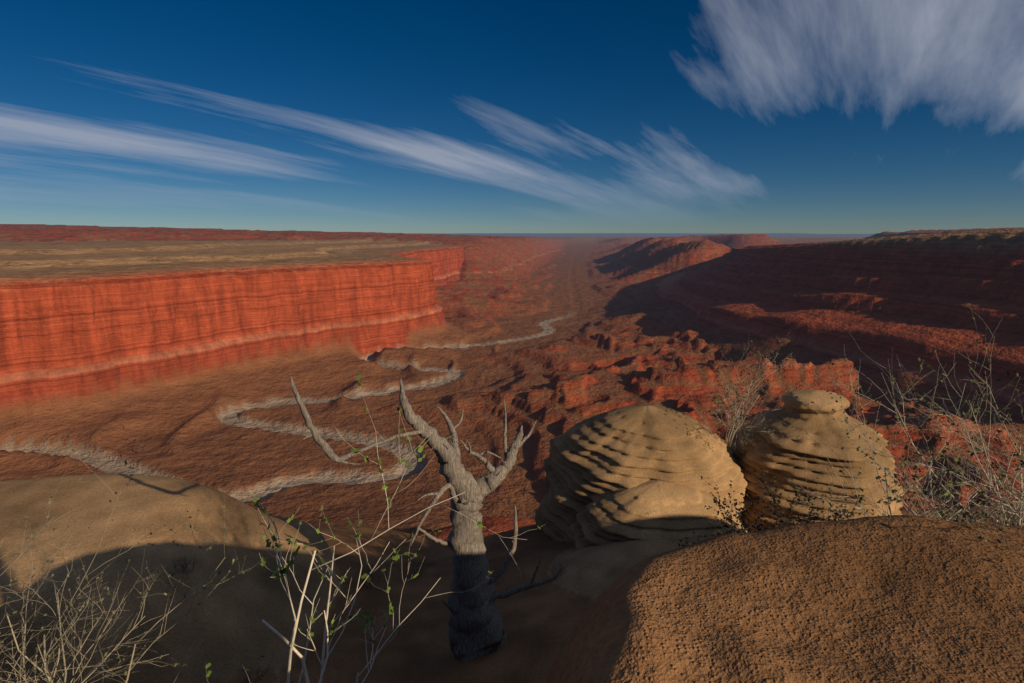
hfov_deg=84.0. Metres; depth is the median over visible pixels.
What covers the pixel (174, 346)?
canyon terrain
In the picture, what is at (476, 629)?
dead juniper tree
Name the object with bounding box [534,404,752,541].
boulder
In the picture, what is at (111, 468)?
river bed
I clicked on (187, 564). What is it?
grass tuft
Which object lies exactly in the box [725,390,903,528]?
hoodoo rock
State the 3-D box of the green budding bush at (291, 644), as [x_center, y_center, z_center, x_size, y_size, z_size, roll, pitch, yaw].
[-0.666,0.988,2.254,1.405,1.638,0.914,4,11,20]
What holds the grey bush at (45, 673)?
on the canyon terrain
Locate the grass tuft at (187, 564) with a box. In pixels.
[161,555,195,574]
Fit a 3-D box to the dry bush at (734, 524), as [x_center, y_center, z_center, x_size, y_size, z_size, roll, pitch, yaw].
[3.747,2.992,7.335,3.713,2.596,2.987,0,11,0]
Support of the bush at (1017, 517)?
on the canyon terrain
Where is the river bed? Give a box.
[25,319,558,501]
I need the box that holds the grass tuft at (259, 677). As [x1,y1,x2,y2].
[228,654,276,682]
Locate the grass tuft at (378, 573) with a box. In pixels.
[355,560,391,588]
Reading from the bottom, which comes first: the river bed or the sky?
the river bed
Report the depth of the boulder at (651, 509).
11.07 m
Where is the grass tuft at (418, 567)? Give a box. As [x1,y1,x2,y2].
[403,548,434,577]
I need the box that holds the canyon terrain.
[0,224,1023,682]
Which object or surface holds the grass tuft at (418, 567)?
on the canyon terrain
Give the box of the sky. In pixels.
[0,0,1023,233]
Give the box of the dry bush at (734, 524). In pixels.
[677,468,888,547]
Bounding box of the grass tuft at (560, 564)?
[543,547,578,579]
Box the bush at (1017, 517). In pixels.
[771,303,1023,576]
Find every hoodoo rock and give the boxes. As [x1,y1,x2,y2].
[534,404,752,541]
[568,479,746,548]
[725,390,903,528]
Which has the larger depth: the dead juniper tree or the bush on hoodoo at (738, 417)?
the bush on hoodoo at (738, 417)
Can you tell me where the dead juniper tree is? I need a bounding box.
[290,376,563,661]
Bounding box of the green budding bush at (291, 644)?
[205,374,546,682]
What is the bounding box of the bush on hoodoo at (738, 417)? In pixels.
[687,335,805,447]
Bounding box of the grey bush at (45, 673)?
[0,424,269,682]

